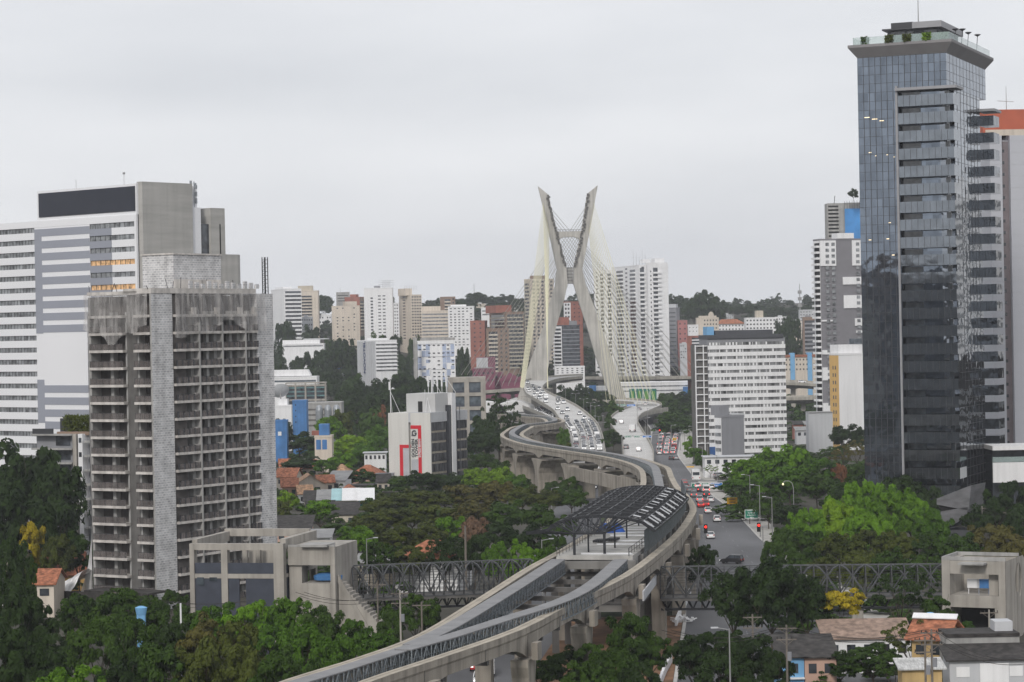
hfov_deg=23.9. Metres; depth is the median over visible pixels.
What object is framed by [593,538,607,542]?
steel beam stack
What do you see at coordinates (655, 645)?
tree
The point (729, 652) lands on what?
street lamp
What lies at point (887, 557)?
tree
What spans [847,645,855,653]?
window
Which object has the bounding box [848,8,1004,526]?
glass tower
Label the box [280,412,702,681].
monorail viaduct
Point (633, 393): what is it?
green panel
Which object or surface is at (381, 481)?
house
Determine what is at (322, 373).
tree
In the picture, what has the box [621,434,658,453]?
sign gantry
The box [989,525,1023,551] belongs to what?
tree
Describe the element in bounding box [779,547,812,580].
tree
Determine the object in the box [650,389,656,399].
green panel
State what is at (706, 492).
car
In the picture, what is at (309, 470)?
tiled house
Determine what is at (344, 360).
tree
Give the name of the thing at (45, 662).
tree
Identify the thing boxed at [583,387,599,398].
tree
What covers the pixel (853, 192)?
tree
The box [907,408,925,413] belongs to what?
balcony window
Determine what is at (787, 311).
tree
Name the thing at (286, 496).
tree
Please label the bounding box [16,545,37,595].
tree
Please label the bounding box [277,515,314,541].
pink house
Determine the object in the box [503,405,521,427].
tree
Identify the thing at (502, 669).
avenue road
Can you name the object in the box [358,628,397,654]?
tree
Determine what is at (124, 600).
tree
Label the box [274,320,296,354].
tree
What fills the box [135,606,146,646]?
water tank
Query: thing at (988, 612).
utility pole
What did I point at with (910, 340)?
balcony window
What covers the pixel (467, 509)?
tree
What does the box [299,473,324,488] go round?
tiled house
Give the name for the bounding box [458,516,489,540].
tree
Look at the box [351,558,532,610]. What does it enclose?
footbridge
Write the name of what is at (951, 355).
balcony window
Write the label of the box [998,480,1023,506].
tree
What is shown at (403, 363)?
tree
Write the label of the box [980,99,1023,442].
slab tower
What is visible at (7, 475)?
tree
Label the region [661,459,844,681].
road markings
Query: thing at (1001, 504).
tree
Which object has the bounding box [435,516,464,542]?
tree
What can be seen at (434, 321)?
apartment slab
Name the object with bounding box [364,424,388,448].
tree
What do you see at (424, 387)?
tree
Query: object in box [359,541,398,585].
tree
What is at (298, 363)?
tree
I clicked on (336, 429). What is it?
tree
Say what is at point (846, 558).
tree
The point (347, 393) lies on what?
tree
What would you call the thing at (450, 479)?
tree
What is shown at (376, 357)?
office block
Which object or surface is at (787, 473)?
tree
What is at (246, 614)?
tree
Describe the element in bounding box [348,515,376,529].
tree
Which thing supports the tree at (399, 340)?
on the ground
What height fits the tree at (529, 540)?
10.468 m
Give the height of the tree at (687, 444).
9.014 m
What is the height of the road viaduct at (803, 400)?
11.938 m
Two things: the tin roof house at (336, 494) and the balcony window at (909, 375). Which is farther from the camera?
the tin roof house at (336, 494)
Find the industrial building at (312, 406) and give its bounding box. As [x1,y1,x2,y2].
[308,401,343,438]
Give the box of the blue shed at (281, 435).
[275,419,288,462]
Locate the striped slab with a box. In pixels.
[691,327,786,463]
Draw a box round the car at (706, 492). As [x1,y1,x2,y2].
[702,490,709,496]
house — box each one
[32,568,67,617]
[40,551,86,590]
[276,468,303,488]
[277,458,290,467]
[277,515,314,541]
[280,477,298,495]
[292,399,308,453]
[295,484,313,502]
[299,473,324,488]
[301,459,317,474]
[302,490,316,504]
[305,500,335,514]
[311,528,334,539]
[315,474,335,488]
[316,489,331,499]
[323,501,360,522]
[330,470,352,487]
[331,464,351,471]
[331,488,343,501]
[342,488,356,501]
[344,484,355,487]
[351,483,374,487]
[352,465,386,483]
[357,488,374,505]
[363,451,387,471]
[375,473,391,488]
[395,540,471,592]
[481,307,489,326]
[555,366,584,393]
[587,385,606,391]
[769,633,807,681]
[791,421,803,439]
[793,426,805,443]
[800,633,837,681]
[815,617,910,672]
[904,613,964,656]
[938,618,1023,681]
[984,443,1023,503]
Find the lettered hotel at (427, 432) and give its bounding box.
[388,368,467,476]
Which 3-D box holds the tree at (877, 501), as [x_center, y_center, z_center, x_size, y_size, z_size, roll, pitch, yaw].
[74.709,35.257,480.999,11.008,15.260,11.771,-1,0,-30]
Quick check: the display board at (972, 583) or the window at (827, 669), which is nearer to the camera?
the window at (827, 669)
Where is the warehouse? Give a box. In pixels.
[275,399,292,450]
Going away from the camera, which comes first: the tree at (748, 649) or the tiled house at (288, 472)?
the tree at (748, 649)
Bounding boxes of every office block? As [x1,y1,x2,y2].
[357,338,397,388]
[553,317,579,374]
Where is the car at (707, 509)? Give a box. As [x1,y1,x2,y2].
[704,507,711,512]
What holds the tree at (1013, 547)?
on the ground
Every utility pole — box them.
[180,603,181,623]
[368,582,385,626]
[391,590,408,641]
[412,602,430,631]
[464,526,467,600]
[743,614,761,675]
[776,625,796,681]
[914,636,935,681]
[920,629,942,681]
[980,610,997,626]
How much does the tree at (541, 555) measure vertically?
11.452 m
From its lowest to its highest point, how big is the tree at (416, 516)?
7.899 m
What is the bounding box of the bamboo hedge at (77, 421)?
[62,414,88,431]
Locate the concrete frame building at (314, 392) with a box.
[285,382,327,413]
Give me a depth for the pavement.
574.76 m
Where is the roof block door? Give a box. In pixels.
[418,401,422,411]
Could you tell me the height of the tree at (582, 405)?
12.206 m
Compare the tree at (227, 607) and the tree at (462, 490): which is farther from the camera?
the tree at (462, 490)
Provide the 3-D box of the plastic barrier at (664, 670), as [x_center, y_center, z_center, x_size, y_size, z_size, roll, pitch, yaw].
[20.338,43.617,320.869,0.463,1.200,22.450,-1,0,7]
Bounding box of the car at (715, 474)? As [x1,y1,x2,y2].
[713,472,722,476]
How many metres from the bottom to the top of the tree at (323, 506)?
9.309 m
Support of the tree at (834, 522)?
on the ground
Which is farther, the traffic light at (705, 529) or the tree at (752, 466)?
the tree at (752, 466)
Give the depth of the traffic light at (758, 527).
485.12 m
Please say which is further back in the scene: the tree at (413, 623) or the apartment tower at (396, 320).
the apartment tower at (396, 320)
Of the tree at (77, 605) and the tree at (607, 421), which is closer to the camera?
the tree at (77, 605)
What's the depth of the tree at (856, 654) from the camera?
298.28 m
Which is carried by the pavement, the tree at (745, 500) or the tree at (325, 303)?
the tree at (745, 500)
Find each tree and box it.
[0,437,61,521]
[0,452,30,519]
[0,487,37,543]
[0,534,29,625]
[0,578,52,646]
[0,616,31,681]
[7,635,72,681]
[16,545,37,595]
[19,521,46,567]
[26,617,83,670]
[28,461,90,529]
[30,500,79,567]
[36,664,106,681]
[39,533,77,572]
[55,592,108,636]
[63,530,92,591]
[63,615,120,676]
[82,586,150,645]
[93,661,155,681]
[97,588,132,603]
[107,615,158,670]
[128,642,192,681]
[130,595,156,613]
[134,596,175,639]
[144,622,190,680]
[161,589,190,621]
[169,605,195,652]
[172,635,223,681]
[174,611,238,676]
[189,601,235,658]
[216,620,269,665]
[219,643,273,681]
[220,599,274,650]
[247,643,301,681]
[250,624,296,681]
[252,596,313,638]
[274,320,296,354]
[274,345,287,369]
[274,364,285,376]
[275,418,292,435]
[277,490,299,514]
[277,499,292,514]
[280,456,325,469]
[280,622,335,671]
[288,351,314,371]
[288,431,314,456]
[297,499,339,528]
[301,324,319,339]
[302,657,322,673]
[303,604,344,656]
[309,349,333,378]
[311,370,331,381]
[311,459,338,472]
[314,416,347,439]
[319,295,334,312]
[319,372,342,400]
[319,634,360,666]
[324,335,333,352]
[327,450,358,467]
[328,409,353,435]
[330,346,357,380]
[331,337,354,352]
[332,618,377,661]
[333,384,365,410]
[334,434,368,455]
[336,525,377,553]
[340,372,364,400]
[343,413,357,430]
[344,399,369,435]
[348,468,375,482]
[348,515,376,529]
[351,440,381,460]
[353,378,383,405]
[357,406,384,433]
[357,428,386,438]
[358,500,389,512]
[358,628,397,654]
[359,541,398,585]
[360,506,410,527]
[362,391,403,418]
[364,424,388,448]
[371,331,383,337]
[373,404,386,425]
[373,492,411,508]
[373,524,420,547]
[376,603,404,645]
[377,374,409,403]
[383,335,402,359]
[387,476,413,486]
[391,503,436,528]
[393,545,433,585]
[395,373,425,404]
[397,354,411,377]
[397,593,440,635]
[401,488,436,505]
[403,372,415,387]
[404,470,438,488]
[407,334,420,368]
[410,518,448,546]
[416,597,441,630]
[417,504,457,524]
[421,380,444,392]
[425,537,462,590]
[430,489,462,506]
[432,472,460,486]
[434,385,447,391]
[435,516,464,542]
[442,484,485,503]
[450,499,492,522]
[453,475,469,485]
[455,300,470,305]
[456,346,470,376]
[456,534,491,588]
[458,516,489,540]
[461,467,488,487]
[465,292,488,301]
[466,431,494,460]
[468,454,494,467]
[471,411,499,453]
[479,480,515,502]
[479,516,519,551]
[480,392,517,456]
[480,498,527,526]
[481,541,511,583]
[482,296,498,303]
[484,426,507,460]
[484,466,512,484]
[489,459,510,471]
[496,294,515,303]
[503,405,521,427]
[503,473,528,487]
[503,484,540,508]
[506,538,538,576]
[510,298,524,304]
[512,522,550,549]
[515,502,555,542]
[533,489,562,507]
[533,547,552,602]
[535,660,550,681]
[538,645,587,680]
[539,535,566,555]
[542,514,580,537]
[544,481,561,490]
[555,427,570,445]
[556,384,568,395]
[556,476,582,491]
[557,488,585,500]
[557,491,589,512]
[559,387,575,400]
[559,660,608,681]
[570,398,587,409]
[572,383,588,400]
[573,642,614,678]
[575,393,595,411]
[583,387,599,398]
[588,407,601,421]
[588,648,650,681]
[591,397,608,413]
[596,391,616,399]
[600,439,613,448]
[602,429,615,436]
[602,432,624,449]
[604,400,623,415]
[604,414,615,428]
[604,611,653,661]
[617,661,662,681]
[631,630,672,671]
[655,411,672,419]
[657,393,674,401]
[665,634,724,681]
[671,391,691,402]
[671,405,691,414]
[681,298,696,325]
[682,436,692,449]
[683,448,705,457]
[685,544,718,607]
[690,629,757,676]
[691,289,725,318]
[692,458,701,466]
[693,651,759,681]
[694,451,709,459]
[698,571,754,632]
[703,464,717,477]
[721,477,754,498]
[722,462,732,472]
[727,633,779,680]
[728,305,739,313]
[728,458,770,481]
[729,556,805,652]
[735,490,757,523]
[742,473,783,495]
[744,304,754,313]
[751,446,793,476]
[752,494,779,528]
[760,540,786,563]
[762,650,795,681]
[764,465,809,505]
[770,444,815,492]
[770,501,801,525]
[770,526,797,555]
[773,319,778,333]
[777,315,802,354]
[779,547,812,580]
[781,309,796,315]
[784,573,831,633]
[785,506,825,539]
[785,530,823,569]
[796,470,832,508]
[799,457,836,480]
[801,305,813,309]
[805,553,840,592]
[812,532,858,563]
[815,498,853,538]
[815,587,866,618]
[819,650,861,681]
[824,479,882,526]
[827,476,859,500]
[828,424,860,457]
[828,446,852,463]
[830,463,847,482]
[837,642,901,681]
[840,508,895,551]
[840,550,875,587]
[841,439,864,462]
[844,463,864,481]
[847,188,858,203]
[848,426,863,458]
[848,529,894,559]
[855,474,864,486]
[861,481,917,532]
[866,564,938,617]
[868,546,907,586]
[875,652,897,681]
[879,530,919,562]
[880,492,928,537]
[880,619,923,657]
[882,474,924,496]
[903,554,939,591]
[907,532,944,562]
[911,506,954,548]
[913,485,943,511]
[919,594,959,619]
[941,547,967,565]
[942,531,979,555]
[959,503,994,532]
[961,620,975,627]
[967,523,1005,549]
[979,489,1013,525]
[980,546,1003,556]
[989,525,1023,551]
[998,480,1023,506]
[1002,540,1023,556]
[1003,502,1023,537]
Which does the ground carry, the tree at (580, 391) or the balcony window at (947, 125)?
the tree at (580, 391)
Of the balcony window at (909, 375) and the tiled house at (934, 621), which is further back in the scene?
the balcony window at (909, 375)
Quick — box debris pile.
[670,614,696,622]
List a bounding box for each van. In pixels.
[597,444,601,449]
[702,484,709,491]
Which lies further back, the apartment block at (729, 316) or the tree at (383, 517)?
the apartment block at (729, 316)
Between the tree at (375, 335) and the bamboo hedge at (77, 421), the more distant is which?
the tree at (375, 335)
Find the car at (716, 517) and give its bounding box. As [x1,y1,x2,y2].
[713,515,720,521]
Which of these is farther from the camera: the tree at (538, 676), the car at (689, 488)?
the car at (689, 488)
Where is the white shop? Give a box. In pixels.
[701,454,753,477]
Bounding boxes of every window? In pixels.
[40,588,48,595]
[56,436,69,445]
[56,450,70,459]
[60,464,70,471]
[197,577,203,584]
[201,224,209,295]
[209,577,216,580]
[219,224,221,295]
[316,440,320,449]
[322,440,326,448]
[809,664,816,672]
[824,663,832,672]
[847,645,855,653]
[901,91,919,95]
[901,107,919,112]
[902,125,920,130]
[902,143,920,148]
[902,160,920,165]
[903,178,921,183]
[903,196,921,201]
[903,214,921,219]
[904,231,922,236]
[904,249,922,254]
[904,267,922,272]
[905,284,923,290]
[905,302,923,307]
[905,320,923,325]
[906,337,924,343]
[906,355,924,360]
[906,373,924,378]
[907,390,925,395]
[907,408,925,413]
[907,426,925,431]
[908,443,926,448]
[908,461,926,466]
[913,479,926,484]
[916,644,923,653]
[933,645,939,654]
[939,505,957,510]
[945,123,949,128]
[947,230,951,235]
[948,265,952,271]
[948,283,952,288]
[949,336,953,342]
[949,354,953,360]
[950,372,954,378]
[950,390,954,395]
[951,425,955,431]
[951,443,955,449]
[952,479,956,485]
[956,667,969,676]
[1009,666,1022,675]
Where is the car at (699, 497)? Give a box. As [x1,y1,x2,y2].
[696,495,702,501]
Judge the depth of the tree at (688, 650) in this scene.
287.00 m
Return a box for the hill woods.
[274,293,813,387]
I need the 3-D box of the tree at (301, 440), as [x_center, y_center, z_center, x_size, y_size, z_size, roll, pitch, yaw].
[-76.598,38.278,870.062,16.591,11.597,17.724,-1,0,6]
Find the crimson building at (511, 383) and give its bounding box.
[499,373,524,399]
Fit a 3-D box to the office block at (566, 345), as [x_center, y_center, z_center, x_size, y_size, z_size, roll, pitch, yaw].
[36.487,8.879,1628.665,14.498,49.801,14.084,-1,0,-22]
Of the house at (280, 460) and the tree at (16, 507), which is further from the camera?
the house at (280, 460)
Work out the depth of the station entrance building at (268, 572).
346.02 m
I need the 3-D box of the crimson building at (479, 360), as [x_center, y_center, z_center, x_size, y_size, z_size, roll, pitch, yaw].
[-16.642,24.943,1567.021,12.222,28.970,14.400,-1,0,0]
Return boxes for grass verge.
[600,518,682,677]
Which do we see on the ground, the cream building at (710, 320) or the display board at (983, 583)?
the cream building at (710, 320)
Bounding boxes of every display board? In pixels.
[967,579,978,593]
[978,579,988,590]
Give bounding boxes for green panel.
[629,389,635,397]
[636,389,642,398]
[643,389,649,398]
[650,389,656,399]
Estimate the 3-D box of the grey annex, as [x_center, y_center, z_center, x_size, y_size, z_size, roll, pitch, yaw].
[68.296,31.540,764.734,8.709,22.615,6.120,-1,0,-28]
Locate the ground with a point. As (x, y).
(520, 527)
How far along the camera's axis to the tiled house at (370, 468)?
739.31 m
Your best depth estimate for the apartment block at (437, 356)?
1451.21 m
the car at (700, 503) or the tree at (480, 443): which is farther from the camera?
the tree at (480, 443)
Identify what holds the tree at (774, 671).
on the ground
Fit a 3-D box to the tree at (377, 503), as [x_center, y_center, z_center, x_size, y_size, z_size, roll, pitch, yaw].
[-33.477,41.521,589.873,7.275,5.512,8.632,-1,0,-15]
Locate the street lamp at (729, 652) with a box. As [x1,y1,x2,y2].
[711,627,730,681]
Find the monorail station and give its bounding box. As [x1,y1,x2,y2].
[526,480,688,652]
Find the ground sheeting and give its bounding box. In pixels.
[2,568,92,605]
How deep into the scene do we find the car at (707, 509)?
595.55 m
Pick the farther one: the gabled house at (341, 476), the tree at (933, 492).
the gabled house at (341, 476)
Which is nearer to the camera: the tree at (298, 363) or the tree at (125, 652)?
the tree at (125, 652)
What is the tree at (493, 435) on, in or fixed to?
on the ground
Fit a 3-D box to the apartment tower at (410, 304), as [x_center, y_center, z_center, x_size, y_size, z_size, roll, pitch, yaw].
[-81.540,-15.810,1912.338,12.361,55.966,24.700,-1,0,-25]
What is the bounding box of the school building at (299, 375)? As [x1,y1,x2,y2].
[274,369,318,404]
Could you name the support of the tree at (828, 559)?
on the ground
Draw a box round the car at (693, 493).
[690,490,696,496]
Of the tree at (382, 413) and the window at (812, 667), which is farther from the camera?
the tree at (382, 413)
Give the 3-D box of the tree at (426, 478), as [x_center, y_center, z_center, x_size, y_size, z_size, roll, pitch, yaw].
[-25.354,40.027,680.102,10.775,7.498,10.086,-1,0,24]
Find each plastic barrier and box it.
[660,657,671,680]
[675,588,690,625]
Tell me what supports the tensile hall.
on the ground
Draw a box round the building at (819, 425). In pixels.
[806,411,832,453]
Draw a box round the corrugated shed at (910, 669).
[893,657,946,681]
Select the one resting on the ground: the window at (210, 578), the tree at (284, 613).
the tree at (284, 613)
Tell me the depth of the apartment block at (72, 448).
500.94 m
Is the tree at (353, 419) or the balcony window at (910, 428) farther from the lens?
the tree at (353, 419)
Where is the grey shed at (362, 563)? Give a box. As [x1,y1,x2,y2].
[357,553,394,591]
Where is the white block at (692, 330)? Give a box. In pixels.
[687,325,697,335]
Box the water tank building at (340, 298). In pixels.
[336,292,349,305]
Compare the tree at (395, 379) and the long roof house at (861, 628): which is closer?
the long roof house at (861, 628)
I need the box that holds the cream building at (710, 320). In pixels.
[695,312,718,334]
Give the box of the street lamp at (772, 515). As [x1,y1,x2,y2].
[762,496,772,534]
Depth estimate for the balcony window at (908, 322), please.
545.11 m
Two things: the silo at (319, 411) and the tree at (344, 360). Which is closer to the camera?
the silo at (319, 411)
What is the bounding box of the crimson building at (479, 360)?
[476,357,495,371]
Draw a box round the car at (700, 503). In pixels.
[697,501,703,506]
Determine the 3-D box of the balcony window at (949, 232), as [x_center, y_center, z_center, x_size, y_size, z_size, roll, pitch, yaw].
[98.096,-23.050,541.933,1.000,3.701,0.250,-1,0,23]
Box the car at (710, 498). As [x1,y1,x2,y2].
[706,496,713,501]
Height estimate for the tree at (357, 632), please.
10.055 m
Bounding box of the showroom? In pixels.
[620,381,687,397]
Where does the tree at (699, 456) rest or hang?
on the pavement
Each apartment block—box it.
[31,418,90,554]
[302,315,312,337]
[320,313,331,328]
[417,337,455,386]
[470,320,486,369]
[476,302,485,307]
[679,342,687,375]
[725,313,733,318]
[776,315,785,324]
[829,338,863,449]
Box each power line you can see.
[112,590,255,607]
[296,591,400,604]
[662,625,788,641]
[781,626,928,642]
[924,630,1021,664]
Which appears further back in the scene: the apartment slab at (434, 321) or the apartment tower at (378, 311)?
the apartment tower at (378, 311)
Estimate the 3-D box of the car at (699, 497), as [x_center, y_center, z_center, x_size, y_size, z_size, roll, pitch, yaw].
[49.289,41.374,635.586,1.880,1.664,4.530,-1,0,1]
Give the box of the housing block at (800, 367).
[785,352,815,394]
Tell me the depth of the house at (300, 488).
662.32 m
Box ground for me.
[0,299,1023,681]
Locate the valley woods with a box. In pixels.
[328,392,815,434]
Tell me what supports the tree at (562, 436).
on the ground
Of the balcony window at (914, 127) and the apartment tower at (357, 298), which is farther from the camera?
the apartment tower at (357, 298)
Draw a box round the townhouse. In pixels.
[312,423,333,472]
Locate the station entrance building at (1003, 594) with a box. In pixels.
[941,551,1023,636]
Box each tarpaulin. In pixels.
[314,572,342,580]
[602,523,624,532]
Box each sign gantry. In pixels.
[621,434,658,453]
[680,480,725,480]
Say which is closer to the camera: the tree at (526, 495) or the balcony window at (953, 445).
the balcony window at (953, 445)
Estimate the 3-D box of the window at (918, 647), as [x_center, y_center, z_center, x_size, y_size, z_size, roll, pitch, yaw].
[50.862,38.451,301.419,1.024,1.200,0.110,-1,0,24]
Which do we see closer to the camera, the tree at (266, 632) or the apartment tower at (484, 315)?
the tree at (266, 632)
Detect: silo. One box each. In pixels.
[316,405,322,423]
[324,405,331,416]
[333,405,339,441]
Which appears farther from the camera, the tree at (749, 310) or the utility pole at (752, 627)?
the tree at (749, 310)
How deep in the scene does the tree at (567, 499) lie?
588.84 m
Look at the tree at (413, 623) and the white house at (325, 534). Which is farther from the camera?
the white house at (325, 534)
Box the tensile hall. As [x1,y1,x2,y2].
[486,400,531,422]
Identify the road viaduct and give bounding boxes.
[486,388,520,398]
[507,397,564,428]
[520,374,609,467]
[585,375,690,381]
[593,397,661,474]
[640,407,667,422]
[786,380,815,414]
[786,395,815,410]
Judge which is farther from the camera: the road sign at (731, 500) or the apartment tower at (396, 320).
the apartment tower at (396, 320)
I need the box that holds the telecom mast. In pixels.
[798,284,801,309]
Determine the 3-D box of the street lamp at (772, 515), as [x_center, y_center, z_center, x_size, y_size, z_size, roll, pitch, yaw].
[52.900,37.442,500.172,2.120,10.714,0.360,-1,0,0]
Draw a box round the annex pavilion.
[937,482,985,536]
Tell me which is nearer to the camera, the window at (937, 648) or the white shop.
the window at (937, 648)
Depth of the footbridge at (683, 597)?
353.80 m
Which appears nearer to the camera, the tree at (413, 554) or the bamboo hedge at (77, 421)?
the tree at (413, 554)
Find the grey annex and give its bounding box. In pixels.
[711,405,744,454]
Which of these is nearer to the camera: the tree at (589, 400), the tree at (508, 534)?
the tree at (508, 534)
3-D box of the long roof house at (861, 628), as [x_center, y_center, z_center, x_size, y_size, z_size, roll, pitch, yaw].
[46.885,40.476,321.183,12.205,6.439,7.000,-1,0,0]
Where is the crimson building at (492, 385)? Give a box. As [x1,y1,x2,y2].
[472,367,494,399]
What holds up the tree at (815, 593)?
on the ground
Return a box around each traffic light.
[700,524,707,532]
[757,523,763,547]
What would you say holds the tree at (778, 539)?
on the ground
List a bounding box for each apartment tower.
[271,287,301,351]
[298,286,319,339]
[331,301,359,348]
[344,294,364,336]
[364,280,393,339]
[393,303,399,337]
[398,285,421,352]
[440,297,454,309]
[448,304,473,356]
[485,305,524,374]
[486,328,509,376]
[524,276,553,362]
[563,301,583,365]
[593,266,613,375]
[612,258,669,375]
[669,304,679,369]
[677,320,686,369]
[687,336,698,389]
[802,315,814,353]
[811,233,862,410]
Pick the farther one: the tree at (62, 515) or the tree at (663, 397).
the tree at (663, 397)
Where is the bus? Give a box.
[691,469,699,479]
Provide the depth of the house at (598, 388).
1420.08 m
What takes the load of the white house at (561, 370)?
on the ground
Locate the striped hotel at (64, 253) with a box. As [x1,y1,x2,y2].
[0,172,225,465]
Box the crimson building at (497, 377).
[495,372,502,397]
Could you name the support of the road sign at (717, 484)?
on the pavement
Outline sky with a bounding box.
[0,0,1023,313]
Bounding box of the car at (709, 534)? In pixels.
[706,531,714,538]
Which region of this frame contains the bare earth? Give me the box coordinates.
[535,616,681,681]
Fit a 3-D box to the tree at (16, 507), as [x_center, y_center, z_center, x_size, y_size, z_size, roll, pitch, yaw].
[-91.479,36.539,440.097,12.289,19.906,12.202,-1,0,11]
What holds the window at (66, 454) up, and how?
in the apartment block at (72, 448)
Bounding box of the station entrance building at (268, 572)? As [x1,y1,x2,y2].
[189,528,383,653]
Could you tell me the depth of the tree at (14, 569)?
338.82 m
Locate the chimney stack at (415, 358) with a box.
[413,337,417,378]
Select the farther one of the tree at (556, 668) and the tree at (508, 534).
the tree at (508, 534)
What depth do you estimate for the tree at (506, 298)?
2295.07 m
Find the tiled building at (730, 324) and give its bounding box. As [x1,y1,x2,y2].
[719,319,743,329]
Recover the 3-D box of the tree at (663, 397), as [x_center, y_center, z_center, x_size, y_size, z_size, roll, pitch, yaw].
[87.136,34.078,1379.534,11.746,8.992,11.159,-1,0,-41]
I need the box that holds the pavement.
[678,428,911,656]
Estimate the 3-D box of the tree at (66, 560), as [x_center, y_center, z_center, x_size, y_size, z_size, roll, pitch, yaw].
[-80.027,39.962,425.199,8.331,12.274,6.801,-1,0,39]
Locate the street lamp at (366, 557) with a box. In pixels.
[366,537,377,593]
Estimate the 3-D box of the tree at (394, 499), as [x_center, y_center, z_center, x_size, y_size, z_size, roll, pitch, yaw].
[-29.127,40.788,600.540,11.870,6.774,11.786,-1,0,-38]
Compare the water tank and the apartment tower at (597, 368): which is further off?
the apartment tower at (597, 368)
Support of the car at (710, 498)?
on the avenue road at (744, 538)
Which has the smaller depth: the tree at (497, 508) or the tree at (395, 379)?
the tree at (497, 508)
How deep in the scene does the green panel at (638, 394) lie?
1300.13 m
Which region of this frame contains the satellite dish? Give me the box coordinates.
[275,384,288,398]
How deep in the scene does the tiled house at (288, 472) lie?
722.24 m
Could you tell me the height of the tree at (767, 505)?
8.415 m
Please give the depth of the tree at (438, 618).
345.02 m
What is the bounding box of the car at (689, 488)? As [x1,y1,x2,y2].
[686,486,692,491]
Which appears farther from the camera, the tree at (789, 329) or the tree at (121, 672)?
the tree at (789, 329)
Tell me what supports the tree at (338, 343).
on the ground
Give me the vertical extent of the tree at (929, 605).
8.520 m
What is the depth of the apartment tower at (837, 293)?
1011.96 m
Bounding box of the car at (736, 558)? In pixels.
[719,554,743,563]
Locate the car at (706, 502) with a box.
[702,500,709,506]
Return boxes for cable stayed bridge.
[461,185,688,403]
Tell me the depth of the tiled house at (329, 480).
701.53 m
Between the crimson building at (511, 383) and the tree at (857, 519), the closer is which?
the tree at (857, 519)
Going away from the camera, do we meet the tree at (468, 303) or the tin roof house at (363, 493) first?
the tin roof house at (363, 493)
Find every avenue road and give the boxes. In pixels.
[447,467,614,681]
[644,417,897,681]
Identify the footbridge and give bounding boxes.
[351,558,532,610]
[659,563,941,618]
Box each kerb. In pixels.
[643,419,685,681]
[677,429,806,575]
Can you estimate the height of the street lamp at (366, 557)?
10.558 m
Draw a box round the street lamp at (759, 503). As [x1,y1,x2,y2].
[750,484,760,536]
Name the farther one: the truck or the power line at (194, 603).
the truck
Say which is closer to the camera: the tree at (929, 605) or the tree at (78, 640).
the tree at (78, 640)
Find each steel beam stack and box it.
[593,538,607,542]
[607,537,619,540]
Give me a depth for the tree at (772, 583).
323.49 m
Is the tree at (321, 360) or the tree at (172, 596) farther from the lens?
the tree at (321, 360)
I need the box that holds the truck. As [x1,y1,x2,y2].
[629,424,635,431]
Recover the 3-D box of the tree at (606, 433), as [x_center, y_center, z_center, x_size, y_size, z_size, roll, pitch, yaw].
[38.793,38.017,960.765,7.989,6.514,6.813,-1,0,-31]
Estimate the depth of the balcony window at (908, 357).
545.11 m
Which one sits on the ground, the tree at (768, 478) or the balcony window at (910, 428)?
the tree at (768, 478)
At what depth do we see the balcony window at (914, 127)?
544.84 m
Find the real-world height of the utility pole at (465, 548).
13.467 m
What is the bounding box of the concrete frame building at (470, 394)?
[448,376,485,454]
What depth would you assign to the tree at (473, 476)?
667.80 m
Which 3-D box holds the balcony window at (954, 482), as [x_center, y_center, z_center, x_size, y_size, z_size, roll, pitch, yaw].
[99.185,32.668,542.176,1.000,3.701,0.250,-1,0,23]
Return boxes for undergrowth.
[43,512,1019,681]
[276,429,864,527]
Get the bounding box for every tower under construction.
[81,253,277,608]
[825,196,859,238]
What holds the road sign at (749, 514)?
on the ground
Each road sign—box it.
[642,435,651,437]
[710,482,721,486]
[727,498,736,503]
[745,509,771,528]
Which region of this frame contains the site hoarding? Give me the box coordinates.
[64,587,166,611]
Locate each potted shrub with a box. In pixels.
[860,36,870,44]
[884,34,893,43]
[902,33,911,41]
[921,31,931,40]
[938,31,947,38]
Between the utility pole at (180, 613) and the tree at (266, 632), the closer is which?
the tree at (266, 632)
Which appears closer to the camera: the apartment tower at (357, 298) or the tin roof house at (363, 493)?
the tin roof house at (363, 493)
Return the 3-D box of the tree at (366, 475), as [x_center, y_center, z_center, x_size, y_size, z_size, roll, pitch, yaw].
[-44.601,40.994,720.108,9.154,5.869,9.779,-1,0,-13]
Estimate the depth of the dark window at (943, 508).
502.91 m
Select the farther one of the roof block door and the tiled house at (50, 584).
the roof block door
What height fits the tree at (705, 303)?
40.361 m
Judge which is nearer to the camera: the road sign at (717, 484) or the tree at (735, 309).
the road sign at (717, 484)
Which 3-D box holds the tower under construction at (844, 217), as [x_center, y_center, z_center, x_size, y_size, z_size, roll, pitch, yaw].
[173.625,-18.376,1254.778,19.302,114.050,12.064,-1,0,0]
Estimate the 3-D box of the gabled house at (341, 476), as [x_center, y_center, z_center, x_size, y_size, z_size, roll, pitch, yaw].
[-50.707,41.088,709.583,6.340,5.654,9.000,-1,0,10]
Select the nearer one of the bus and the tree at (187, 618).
the tree at (187, 618)
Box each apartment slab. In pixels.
[421,306,448,341]
[744,310,775,332]
[798,309,814,320]
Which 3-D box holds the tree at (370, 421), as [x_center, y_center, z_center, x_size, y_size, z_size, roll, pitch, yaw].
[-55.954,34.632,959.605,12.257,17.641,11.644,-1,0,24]

